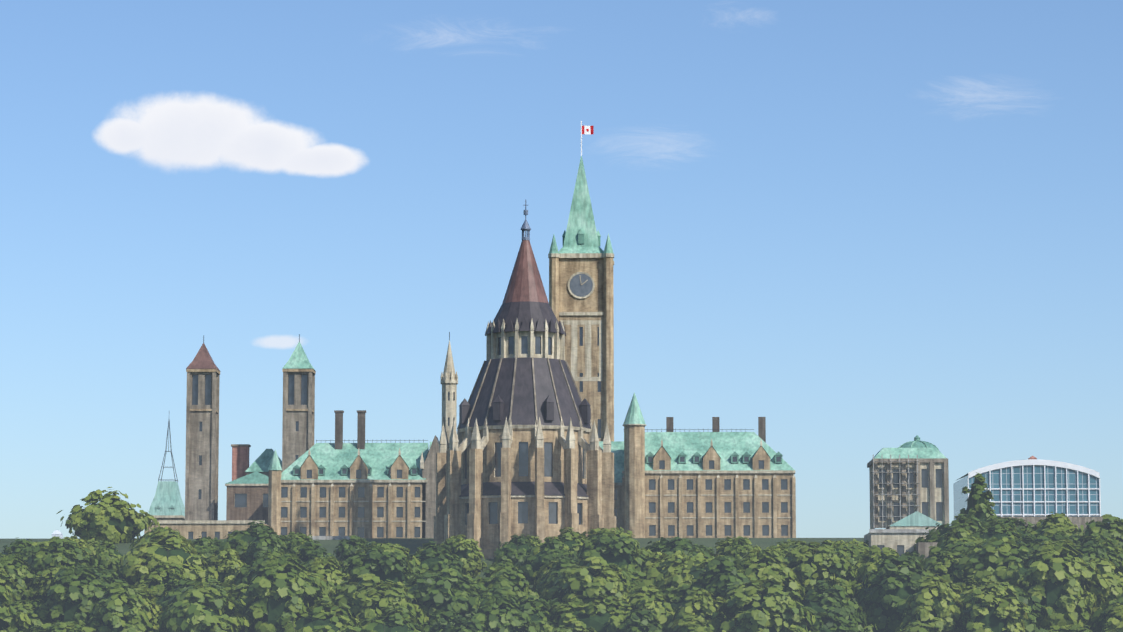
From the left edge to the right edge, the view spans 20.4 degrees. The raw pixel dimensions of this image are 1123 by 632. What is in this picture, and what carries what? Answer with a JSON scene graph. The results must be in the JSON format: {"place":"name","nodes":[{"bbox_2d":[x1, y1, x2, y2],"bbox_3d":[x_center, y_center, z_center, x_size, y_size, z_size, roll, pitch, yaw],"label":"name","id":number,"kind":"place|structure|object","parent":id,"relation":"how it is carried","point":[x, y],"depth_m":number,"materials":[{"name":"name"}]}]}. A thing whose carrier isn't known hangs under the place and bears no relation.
{"place":"outdoors","nodes":[
{"label":"outdoors","id":0,"kind":"place"},
{"bbox_2d":[0,538,863,629],"bbox_3d":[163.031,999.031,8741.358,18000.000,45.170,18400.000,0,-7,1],"label":"terrain","id":1,"kind":"structure","parent":0,"point":[329,546],"depth_m":758.44,"materials":[{"name":"green plant"}]},
{"bbox_2d":[0,563,30,631],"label":"tree","id":2,"kind":"object","parent":1,"relation":"on","point":[11,616],"depth_m":609.87,"materials":[{"name":"green plant"}]},
{"bbox_2d":[0,553,36,626],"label":"tree","id":3,"kind":"object","parent":1,"relation":"on","point":[17,568],"depth_m":641.42,"materials":[{"name":"green plant"}]},
{"bbox_2d":[2,537,39,599],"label":"tree","id":4,"kind":"object","parent":1,"relation":"on","point":[24,550],"depth_m":652.19,"materials":[{"name":"green plant"}]},
{"bbox_2d":[5,599,54,631],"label":"tree","id":5,"kind":"object","parent":1,"relation":"on","point":[41,615],"depth_m":624.69,"materials":[{"name":"green plant"}]},
{"bbox_2d":[30,567,63,609],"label":"tree","id":6,"kind":"object","parent":1,"relation":"on","point":[42,588],"depth_m":635.07,"materials":[{"name":"green plant"}]},
{"bbox_2d":[23,620,98,631],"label":"tree","id":7,"kind":"object","parent":1,"relation":"on","point":[72,626],"depth_m":608.68,"materials":[{"name":"green plant"}]},
{"bbox_2d":[26,536,97,598],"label":"tree","id":8,"kind":"object","parent":1,"relation":"on","point":[60,552],"depth_m":645.74,"materials":[{"name":"green plant"}]},
{"bbox_2d":[47,565,109,626],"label":"tree","id":9,"kind":"object","parent":1,"relation":"on","point":[80,596],"depth_m":622.59,"materials":[{"name":"green plant"}]},
{"bbox_2d":[78,538,100,556],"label":"tree","id":10,"kind":"object","parent":1,"relation":"on","point":[91,544],"depth_m":681.34,"materials":[{"name":"green plant"}]},
{"bbox_2d":[90,540,125,576],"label":"tree","id":11,"kind":"object","parent":1,"relation":"on","point":[108,556],"depth_m":669.15,"materials":[{"name":"green plant"}]},
{"bbox_2d":[57,487,159,543],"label":"tree","id":12,"kind":"object","parent":1,"relation":"on","point":[109,516],"depth_m":756.77,"materials":[{"name":"green plant"}]},
{"bbox_2d":[88,579,153,631],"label":"tree","id":13,"kind":"object","parent":1,"relation":"on","point":[117,605],"depth_m":610.70,"materials":[{"name":"green plant"}]},
{"bbox_2d":[134,587,166,631],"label":"tree","id":14,"kind":"object","parent":1,"relation":"on","point":[153,607],"depth_m":619.58,"materials":[{"name":"green plant"}]},
{"bbox_2d":[134,561,186,602],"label":"tree","id":15,"kind":"object","parent":1,"relation":"on","point":[158,578],"depth_m":643.84,"materials":[{"name":"green plant"}]},
{"bbox_2d":[129,526,193,552],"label":"tree","id":16,"kind":"object","parent":1,"relation":"on","point":[146,537],"depth_m":675.46,"materials":[{"name":"green plant"}]},
{"bbox_2d":[148,421,184,519],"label":"spire","id":17,"kind":"structure","parent":1,"relation":"on","point":[167,503],"depth_m":898.48,"materials":[{"name":"metal"}]},
{"bbox_2d":[120,529,218,584],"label":"tree","id":18,"kind":"object","parent":1,"relation":"on","point":[147,557],"depth_m":651.14,"materials":[{"name":"green plant"}]},
{"bbox_2d":[156,577,191,630],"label":"tree","id":19,"kind":"object","parent":1,"relation":"on","point":[169,590],"depth_m":631.72,"materials":[{"name":"green plant"}]},
{"bbox_2d":[163,580,235,631],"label":"tree","id":20,"kind":"object","parent":1,"relation":"on","point":[177,593],"depth_m":620.78,"materials":[{"name":"green plant"}]},
{"bbox_2d":[185,335,220,519],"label":"vent tower","id":21,"kind":"structure","parent":1,"relation":"on","point":[203,371],"depth_m":812.34,"materials":[{"name":"stone"}]},
{"bbox_2d":[153,581,254,631],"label":"tree","id":22,"kind":"object","parent":1,"relation":"on","point":[199,608],"depth_m":610.31,"materials":[{"name":"green plant"}]},
{"bbox_2d":[191,536,219,568],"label":"tree","id":23,"kind":"object","parent":1,"relation":"on","point":[205,546],"depth_m":671.66,"materials":[{"name":"green plant"}]},
{"bbox_2d":[207,548,246,583],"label":"tree","id":24,"kind":"object","parent":1,"relation":"on","point":[226,564],"depth_m":654.19,"materials":[{"name":"green plant"}]},
{"bbox_2d":[220,582,255,615],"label":"tree","id":25,"kind":"object","parent":1,"relation":"on","point":[240,590],"depth_m":634.04,"materials":[{"name":"green plant"}]},
{"bbox_2d":[234,560,254,586],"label":"tree","id":26,"kind":"object","parent":1,"relation":"on","point":[239,577],"depth_m":645.76,"materials":[{"name":"green plant"}]},
{"bbox_2d":[218,520,287,563],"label":"tree","id":27,"kind":"object","parent":1,"relation":"on","point":[241,541],"depth_m":670.35,"materials":[{"name":"green plant"}]},
{"bbox_2d":[244,528,286,564],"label":"tree","id":28,"kind":"object","parent":1,"relation":"on","point":[266,539],"depth_m":661.26,"materials":[{"name":"green plant"}]},
{"bbox_2d":[238,553,333,631],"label":"tree","id":29,"kind":"object","parent":1,"relation":"on","point":[282,587],"depth_m":617.09,"materials":[{"name":"green plant"}]},
{"bbox_2d":[282,334,315,471],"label":"vent tower","id":30,"kind":"structure","parent":1,"relation":"on","point":[299,373],"depth_m":806.58,"materials":[{"name":"stone"}]},
{"bbox_2d":[284,532,313,552],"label":"tree","id":31,"kind":"object","parent":1,"relation":"on","point":[298,539],"depth_m":685.54,"materials":[{"name":"green plant"}]},
{"bbox_2d":[265,597,362,631],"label":"tree","id":32,"kind":"object","parent":1,"relation":"on","point":[327,616],"depth_m":612.84,"materials":[{"name":"green plant"}]},
{"bbox_2d":[295,540,340,563],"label":"tree","id":33,"kind":"object","parent":1,"relation":"on","point":[308,552],"depth_m":662.20,"materials":[{"name":"green plant"}]},
{"bbox_2d":[301,570,335,607],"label":"tree","id":34,"kind":"object","parent":1,"relation":"on","point":[329,593],"depth_m":632.30,"materials":[{"name":"green plant"}]},
{"bbox_2d":[304,556,350,606],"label":"tree","id":35,"kind":"object","parent":1,"relation":"on","point":[330,572],"depth_m":642.37,"materials":[{"name":"green plant"}]},
{"bbox_2d":[333,535,371,563],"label":"tree","id":36,"kind":"object","parent":1,"relation":"on","point":[347,549],"depth_m":693.88,"materials":[{"name":"green plant"}]},
{"bbox_2d":[331,573,406,618],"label":"tree","id":37,"kind":"object","parent":1,"relation":"on","point":[345,594],"depth_m":628.08,"materials":[{"name":"green plant"}]},
{"bbox_2d":[345,546,421,601],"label":"tree","id":38,"kind":"object","parent":1,"relation":"on","point":[396,567],"depth_m":643.58,"materials":[{"name":"green plant"}]},
{"bbox_2d":[342,541,424,577],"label":"tree","id":39,"kind":"object","parent":1,"relation":"on","point":[390,549],"depth_m":654.85,"materials":[{"name":"green plant"}]},
{"bbox_2d":[349,605,423,631],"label":"tree","id":40,"kind":"object","parent":1,"relation":"on","point":[397,620],"depth_m":612.62,"materials":[{"name":"green plant"}]},
{"bbox_2d":[356,542,420,566],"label":"tree","id":41,"kind":"object","parent":1,"relation":"on","point":[397,547],"depth_m":663.33,"materials":[{"name":"green plant"}]},
{"bbox_2d":[353,582,429,625],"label":"tree","id":42,"kind":"object","parent":1,"relation":"on","point":[371,596],"depth_m":621.72,"materials":[{"name":"green plant"}]},
{"bbox_2d":[404,541,463,574],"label":"tree","id":43,"kind":"object","parent":1,"relation":"on","point":[434,558],"depth_m":663.01,"materials":[{"name":"green plant"}]},
{"bbox_2d":[421,610,458,631],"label":"tree","id":44,"kind":"object","parent":1,"relation":"on","point":[438,622],"depth_m":620.98,"materials":[{"name":"green plant"}]},
{"bbox_2d":[403,568,481,625],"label":"tree","id":45,"kind":"object","parent":1,"relation":"on","point":[445,590],"depth_m":628.18,"materials":[{"name":"green plant"}]},
{"bbox_2d":[404,569,483,604],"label":"tree","id":46,"kind":"object","parent":1,"relation":"on","point":[473,584],"depth_m":652.92,"materials":[{"name":"green plant"}]},
{"bbox_2d":[440,332,457,442],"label":"turret","id":47,"kind":"object","parent":1,"relation":"on","point":[449,379],"depth_m":769.84,"materials":[{"name":"stone"}]},
{"bbox_2d":[436,534,484,577],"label":"tree","id":48,"kind":"object","parent":1,"relation":"on","point":[467,553],"depth_m":673.16,"materials":[{"name":"green plant"}]},
{"bbox_2d":[441,615,491,631],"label":"tree","id":49,"kind":"object","parent":1,"relation":"on","point":[465,624],"depth_m":608.25,"materials":[{"name":"green plant"}]},
{"bbox_2d":[144,392,795,539],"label":"block","id":50,"kind":"structure","parent":1,"relation":"on","point":[714,483],"depth_m":790.36,"materials":[{"name":"stone"}]},
{"bbox_2d":[478,584,523,609],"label":"tree","id":51,"kind":"object","parent":1,"relation":"on","point":[496,591],"depth_m":649.22,"materials":[{"name":"green plant"}]},
{"bbox_2d":[471,594,538,631],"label":"tree","id":52,"kind":"object","parent":1,"relation":"on","point":[507,616],"depth_m":619.25,"materials":[{"name":"green plant"}]},
{"bbox_2d":[471,566,539,600],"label":"tree","id":53,"kind":"object","parent":1,"relation":"on","point":[503,577],"depth_m":655.67,"materials":[{"name":"green plant"}]},
{"bbox_2d":[494,534,535,580],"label":"tree","id":54,"kind":"object","parent":1,"relation":"on","point":[515,549],"depth_m":683.63,"materials":[{"name":"green plant"}]},
{"bbox_2d":[434,199,615,558],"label":"library of parliament","id":55,"kind":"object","parent":1,"relation":"on","point":[522,451],"depth_m":724.05,"materials":[{"name":"stone"}]},
{"bbox_2d":[516,594,558,631],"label":"tree","id":56,"kind":"object","parent":1,"relation":"on","point":[534,610],"depth_m":632.80,"materials":[{"name":"green plant"}]},
{"bbox_2d":[513,537,579,587],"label":"tree","id":57,"kind":"object","parent":1,"relation":"on","point":[553,550],"depth_m":672.15,"materials":[{"name":"green plant"}]},
{"bbox_2d":[532,559,580,593],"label":"tree","id":58,"kind":"object","parent":1,"relation":"on","point":[539,574],"depth_m":665.33,"materials":[{"name":"green plant"}]},
{"bbox_2d":[529,527,585,556],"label":"tree","id":59,"kind":"object","parent":1,"relation":"on","point":[573,541],"depth_m":681.54,"materials":[{"name":"green plant"}]},
{"bbox_2d":[539,557,580,601],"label":"tree","id":60,"kind":"object","parent":1,"relation":"on","point":[553,574],"depth_m":653.70,"materials":[{"name":"green plant"}]},
{"bbox_2d":[553,621,596,631],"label":"tree","id":61,"kind":"object","parent":1,"relation":"on","point":[578,626],"depth_m":619.90,"materials":[{"name":"green plant"}]},
{"bbox_2d":[548,121,613,440],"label":"clock tower","id":62,"kind":"structure","parent":1,"relation":"on","point":[581,294],"depth_m":813.27,"materials":[{"name":"stone"}]},
{"bbox_2d":[537,593,632,631],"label":"tree","id":63,"kind":"object","parent":1,"relation":"on","point":[603,621],"depth_m":630.63,"materials":[{"name":"green plant"}]},
{"bbox_2d":[540,556,630,613],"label":"tree","id":64,"kind":"object","parent":1,"relation":"on","point":[595,576],"depth_m":638.75,"materials":[{"name":"green plant"}]},
{"bbox_2d":[581,527,641,552],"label":"tree","id":65,"kind":"object","parent":1,"relation":"on","point":[616,531],"depth_m":696.11,"materials":[{"name":"green plant"}]},
{"bbox_2d":[578,531,648,574],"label":"tree","id":66,"kind":"object","parent":1,"relation":"on","point":[621,552],"depth_m":658.93,"materials":[{"name":"green plant"}]},
{"bbox_2d":[618,567,648,600],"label":"tree","id":67,"kind":"object","parent":1,"relation":"on","point":[636,579],"depth_m":647.55,"materials":[{"name":"green plant"}]},
{"bbox_2d":[616,609,668,631],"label":"tree","id":68,"kind":"object","parent":1,"relation":"on","point":[635,622],"depth_m":621.29,"materials":[{"name":"green plant"}]},
{"bbox_2d":[610,584,681,631],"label":"tree","id":69,"kind":"object","parent":1,"relation":"on","point":[648,600],"depth_m":628.38,"materials":[{"name":"green plant"}]},
{"bbox_2d":[627,550,693,578],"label":"tree","id":70,"kind":"object","parent":1,"relation":"on","point":[656,560],"depth_m":656.95,"materials":[{"name":"green plant"}]},
{"bbox_2d":[655,584,689,611],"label":"tree","id":71,"kind":"object","parent":1,"relation":"on","point":[673,599],"depth_m":641.05,"materials":[{"name":"green plant"}]},
{"bbox_2d":[639,552,713,595],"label":"tree","id":72,"kind":"object","parent":1,"relation":"on","point":[678,571],"depth_m":648.43,"materials":[{"name":"green plant"}]},
{"bbox_2d":[643,537,712,560],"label":"tree","id":73,"kind":"object","parent":1,"relation":"on","point":[674,545],"depth_m":670.46,"materials":[{"name":"green plant"}]},
{"bbox_2d":[663,614,725,631],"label":"tree","id":74,"kind":"object","parent":1,"relation":"on","point":[687,623],"depth_m":609.00,"materials":[{"name":"green plant"}]},
{"bbox_2d":[670,587,725,631],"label":"tree","id":75,"kind":"object","parent":1,"relation":"on","point":[702,604],"depth_m":619.02,"materials":[{"name":"green plant"}]},
{"bbox_2d":[687,555,754,623],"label":"tree","id":76,"kind":"object","parent":1,"relation":"on","point":[718,575],"depth_m":628.47,"materials":[{"name":"green plant"}]},
{"bbox_2d":[712,536,760,558],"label":"tree","id":77,"kind":"object","parent":1,"relation":"on","point":[722,546],"depth_m":694.12,"materials":[{"name":"green plant"}]},
{"bbox_2d":[725,537,757,565],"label":"tree","id":78,"kind":"object","parent":1,"relation":"on","point":[740,548],"depth_m":682.06,"materials":[{"name":"green plant"}]},
{"bbox_2d":[715,577,818,631],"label":"tree","id":79,"kind":"object","parent":1,"relation":"on","point":[752,606],"depth_m":608.31,"materials":[{"name":"green plant"}]},
{"bbox_2d":[738,548,804,601],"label":"tree","id":80,"kind":"object","parent":1,"relation":"on","point":[753,566],"depth_m":642.44,"materials":[{"name":"green plant"}]},
{"bbox_2d":[775,539,806,550],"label":"tree","id":81,"kind":"object","parent":1,"relation":"on","point":[786,545],"depth_m":694.79,"materials":[{"name":"green plant"}]},
{"bbox_2d":[784,540,862,601],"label":"tree","id":82,"kind":"object","parent":1,"relation":"on","point":[812,564],"depth_m":649.44,"materials":[{"name":"green plant"}]},
{"bbox_2d":[797,611,863,631],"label":"tree","id":83,"kind":"object","parent":1,"relation":"on","point":[830,625],"depth_m":619.70,"materials":[{"name":"green plant"}]},
{"bbox_2d":[799,580,871,630],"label":"tree","id":84,"kind":"object","parent":1,"relation":"on","point":[826,597],"depth_m":628.74,"materials":[{"name":"green plant"}]},
{"bbox_2d":[831,543,873,587],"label":"tree","id":85,"kind":"object","parent":1,"relation":"on","point":[852,553],"depth_m":666.56,"materials":[{"name":"green plant"}]},
{"bbox_2d":[850,545,900,600],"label":"tree","id":86,"kind":"object","parent":1,"relation":"on","point":[866,563],"depth_m":651.97,"materials":[{"name":"green plant"}]},
{"bbox_2d":[853,555,931,631],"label":"tree","id":87,"kind":"object","parent":1,"relation":"on","point":[891,588],"depth_m":631.82,"materials":[{"name":"green plant"}]},
{"bbox_2d":[864,435,948,559],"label":"building","id":88,"kind":"structure","parent":1,"relation":"on","point":[909,492],"depth_m":694.20,"materials":[{"name":"stone"}]},
{"bbox_2d":[895,621,940,631],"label":"tree","id":89,"kind":"object","parent":1,"relation":"on","point":[917,626],"depth_m":607.98,"materials":[{"name":"green plant"}]},
{"bbox_2d":[901,573,963,631],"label":"tree","id":90,"kind":"object","parent":1,"relation":"on","point":[937,604],"depth_m":617.53,"materials":[{"name":"green plant"}]},
{"bbox_2d":[921,551,969,587],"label":"tree","id":91,"kind":"object","parent":1,"relation":"on","point":[945,567],"depth_m":647.12,"materials":[{"name":"green plant"}]},
{"bbox_2d":[924,542,975,568],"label":"tree","id":92,"kind":"object","parent":1,"relation":"on","point":[960,547],"depth_m":659.25,"materials":[{"name":"green plant"}]},
{"bbox_2d":[914,514,987,550],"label":"tree","id":93,"kind":"object","parent":1,"relation":"on","point":[962,520],"depth_m":681.29,"materials":[{"name":"green plant"}]},
{"bbox_2d":[915,526,986,566],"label":"tree","id":94,"kind":"object","parent":1,"relation":"on","point":[957,535],"depth_m":667.23,"materials":[{"name":"green plant"}]},
{"bbox_2d":[955,575,989,600],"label":"tree","id":95,"kind":"object","parent":1,"relation":"on","point":[974,584],"depth_m":639.66,"materials":[{"name":"green plant"}]},
{"bbox_2d":[958,472,993,521],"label":"tree","id":96,"kind":"object","parent":1,"relation":"on","point":[978,507],"depth_m":735.30,"materials":[{"name":"green plant"}]},
{"bbox_2d":[951,537,1030,588],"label":"tree","id":97,"kind":"object","parent":1,"relation":"on","point":[997,560],"depth_m":644.00,"materials":[{"name":"green plant"}]},
{"bbox_2d":[958,580,1031,631],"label":"tree","id":98,"kind":"object","parent":1,"relation":"on","point":[993,610],"depth_m":607.02,"materials":[{"name":"green plant"}]},
{"bbox_2d":[968,519,1024,542],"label":"tree","id":99,"kind":"object","parent":1,"relation":"on","point":[998,530],"depth_m":674.44,"materials":[{"name":"green plant"}]},
{"bbox_2d":[958,585,1052,631],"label":"tree","id":100,"kind":"object","parent":1,"relation":"on","point":[1039,612],"depth_m":617.08,"materials":[{"name":"green plant"}]},
{"bbox_2d":[979,516,1035,540],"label":"tree","id":101,"kind":"object","parent":1,"relation":"on","point":[1021,528],"depth_m":695.42,"materials":[{"name":"green plant"}]},
{"bbox_2d":[953,456,1102,531],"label":"glass building","id":102,"kind":"structure","parent":1,"relation":"on","point":[1033,490],"depth_m":997.05,"materials":[{"name":"glass"}]},
{"bbox_2d":[1016,533,1053,548],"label":"tree","id":103,"kind":"object","parent":1,"relation":"on","point":[1030,539],"depth_m":659.36,"materials":[{"name":"green plant"}]},
{"bbox_2d":[1025,512,1083,541],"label":"tree","id":104,"kind":"object","parent":1,"relation":"on","point":[1055,523],"depth_m":676.75,"materials":[{"name":"green plant"}]},
{"bbox_2d":[1046,532,1083,546],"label":"tree","id":105,"kind":"object","parent":1,"relation":"on","point":[1057,536],"depth_m":669.89,"materials":[{"name":"green plant"}]},
{"bbox_2d":[1021,539,1109,629],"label":"tree","id":106,"kind":"object","parent":1,"relation":"on","point":[1061,575],"depth_m":626.48,"materials":[{"name":"green plant"}]},
{"bbox_2d":[1071,534,1122,574],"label":"tree","id":107,"kind":"object","parent":1,"relation":"on","point":[1108,544],"depth_m":662.04,"materials":[{"name":"green plant"}]},
{"bbox_2d":[1079,541,1118,576],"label":"tree","id":108,"kind":"object","parent":1,"relation":"on","point":[1094,549],"depth_m":651.64,"materials":[{"name":"green plant"}]},
{"bbox_2d":[1082,514,1122,550],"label":"tree","id":109,"kind":"object","parent":1,"relation":"on","point":[1110,526],"depth_m":668.97,"materials":[{"name":"green plant"}]},
{"bbox_2d":[1085,557,1122,628],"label":"tree","id":110,"kind":"object","parent":1,"relation":"on","point":[1104,566],"depth_m":637.61,"materials":[{"name":"green plant"}]},
{"bbox_2d":[1090,593,1122,631],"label":"tree","id":111,"kind":"object","parent":1,"relation":"on","point":[1098,620],"depth_m":625.44,"materials":[{"name":"green plant"}]},
{"bbox_2d":[1101,603,1122,631],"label":"tree","id":112,"kind":"object","parent":1,"relation":"on","point":[1115,610],"depth_m":620.50,"materials":[{"name":"green plant"}]},
{"bbox_2d":[0,0,1122,538],"label":"sky","id":113,"kind":"structure","parent":0,"point":[858,228],"materials":[{"name":"blue"}]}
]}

